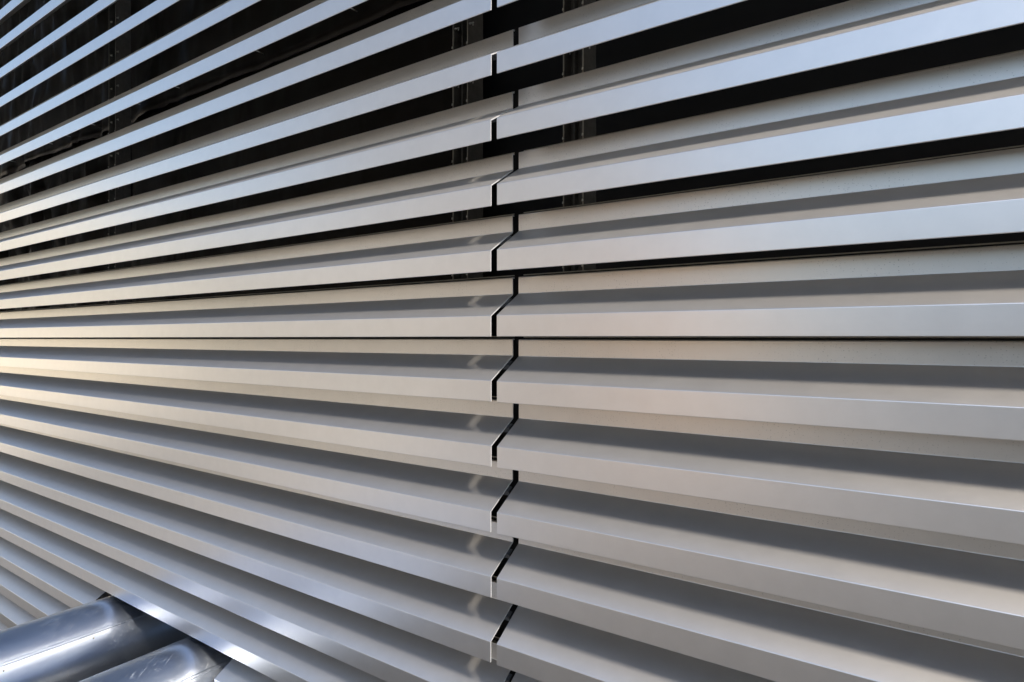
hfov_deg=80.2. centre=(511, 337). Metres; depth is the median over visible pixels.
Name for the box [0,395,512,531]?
louvre slat
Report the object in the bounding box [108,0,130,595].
support post
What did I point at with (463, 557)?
louvre slat
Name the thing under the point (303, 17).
louvre slat
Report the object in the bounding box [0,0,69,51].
louvre slat
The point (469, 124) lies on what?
louvre slat
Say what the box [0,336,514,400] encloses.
louvre slat
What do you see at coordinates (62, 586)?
louvre slat
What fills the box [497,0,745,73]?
louvre slat
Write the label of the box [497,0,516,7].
louvre slat
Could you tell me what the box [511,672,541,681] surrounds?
louvre slat
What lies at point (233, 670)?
louvre slat
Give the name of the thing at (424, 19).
louvre slat
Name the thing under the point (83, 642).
duct
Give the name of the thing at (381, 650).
louvre slat
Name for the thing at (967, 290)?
louvre slat
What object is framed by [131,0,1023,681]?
building wall
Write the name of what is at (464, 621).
louvre slat
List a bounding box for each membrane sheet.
[0,0,423,177]
[0,130,108,598]
[131,0,452,301]
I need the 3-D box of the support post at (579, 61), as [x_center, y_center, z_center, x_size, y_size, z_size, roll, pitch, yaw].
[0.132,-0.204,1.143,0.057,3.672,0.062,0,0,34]
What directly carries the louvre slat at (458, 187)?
attached to the support post at (120, 45)
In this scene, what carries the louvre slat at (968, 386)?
attached to the support post at (579, 61)
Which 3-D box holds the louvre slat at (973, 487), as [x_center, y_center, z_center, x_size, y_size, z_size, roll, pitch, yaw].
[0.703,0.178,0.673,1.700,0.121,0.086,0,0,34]
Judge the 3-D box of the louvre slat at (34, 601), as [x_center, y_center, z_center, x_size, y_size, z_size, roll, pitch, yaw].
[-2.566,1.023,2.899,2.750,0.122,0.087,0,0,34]
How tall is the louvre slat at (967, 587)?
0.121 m
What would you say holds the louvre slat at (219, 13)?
attached to the support post at (120, 45)
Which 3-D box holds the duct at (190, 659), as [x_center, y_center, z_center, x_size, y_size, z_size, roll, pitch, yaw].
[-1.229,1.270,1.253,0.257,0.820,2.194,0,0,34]
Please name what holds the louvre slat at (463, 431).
attached to the support post at (120, 45)
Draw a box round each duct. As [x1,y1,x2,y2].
[0,595,189,681]
[79,636,232,681]
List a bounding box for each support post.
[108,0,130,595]
[452,13,482,278]
[562,0,595,271]
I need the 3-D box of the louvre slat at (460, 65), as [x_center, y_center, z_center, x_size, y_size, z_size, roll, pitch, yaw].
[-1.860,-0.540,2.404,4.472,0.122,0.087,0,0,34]
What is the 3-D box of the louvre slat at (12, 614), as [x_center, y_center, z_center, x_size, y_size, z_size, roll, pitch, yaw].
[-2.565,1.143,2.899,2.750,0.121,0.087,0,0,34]
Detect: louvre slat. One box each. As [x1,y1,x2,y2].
[0,0,30,24]
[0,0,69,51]
[0,0,117,78]
[0,0,178,106]
[0,0,259,135]
[0,0,366,164]
[0,0,491,193]
[0,29,514,222]
[0,91,514,251]
[0,152,514,279]
[0,214,514,308]
[0,275,514,337]
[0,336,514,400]
[0,366,513,466]
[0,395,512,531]
[0,423,512,596]
[0,452,512,661]
[0,480,511,681]
[0,509,386,681]
[0,537,104,607]
[0,565,98,618]
[0,594,36,627]
[0,622,7,630]
[214,659,276,681]
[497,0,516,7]
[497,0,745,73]
[497,0,1023,138]
[497,50,1023,204]
[497,145,1023,270]
[497,241,1023,335]
[497,336,1023,440]
[497,404,1023,544]
[497,471,1023,649]
[497,539,1023,681]
[497,606,776,681]
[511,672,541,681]
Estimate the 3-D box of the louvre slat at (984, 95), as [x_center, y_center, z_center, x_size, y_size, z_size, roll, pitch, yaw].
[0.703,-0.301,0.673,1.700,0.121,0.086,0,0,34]
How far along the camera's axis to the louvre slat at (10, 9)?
2.51 m
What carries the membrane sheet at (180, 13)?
attached to the building wall
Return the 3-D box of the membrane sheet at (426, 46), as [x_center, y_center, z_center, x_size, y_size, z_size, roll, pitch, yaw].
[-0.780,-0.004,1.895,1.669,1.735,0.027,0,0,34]
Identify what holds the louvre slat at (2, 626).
attached to the support post at (120, 45)
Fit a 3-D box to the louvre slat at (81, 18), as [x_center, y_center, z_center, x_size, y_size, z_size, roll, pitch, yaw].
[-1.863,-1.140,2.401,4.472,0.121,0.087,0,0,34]
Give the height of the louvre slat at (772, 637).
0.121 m
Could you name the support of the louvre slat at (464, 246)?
attached to the support post at (120, 45)
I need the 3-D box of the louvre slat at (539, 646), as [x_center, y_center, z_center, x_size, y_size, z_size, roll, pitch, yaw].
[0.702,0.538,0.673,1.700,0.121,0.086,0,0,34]
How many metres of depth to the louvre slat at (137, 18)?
2.05 m
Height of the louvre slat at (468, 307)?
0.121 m
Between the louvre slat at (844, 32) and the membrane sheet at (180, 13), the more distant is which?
the membrane sheet at (180, 13)
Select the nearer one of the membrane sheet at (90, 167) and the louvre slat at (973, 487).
the louvre slat at (973, 487)
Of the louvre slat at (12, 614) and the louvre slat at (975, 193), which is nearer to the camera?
the louvre slat at (975, 193)
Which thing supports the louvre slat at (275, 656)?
attached to the support post at (120, 45)
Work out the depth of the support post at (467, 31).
1.29 m

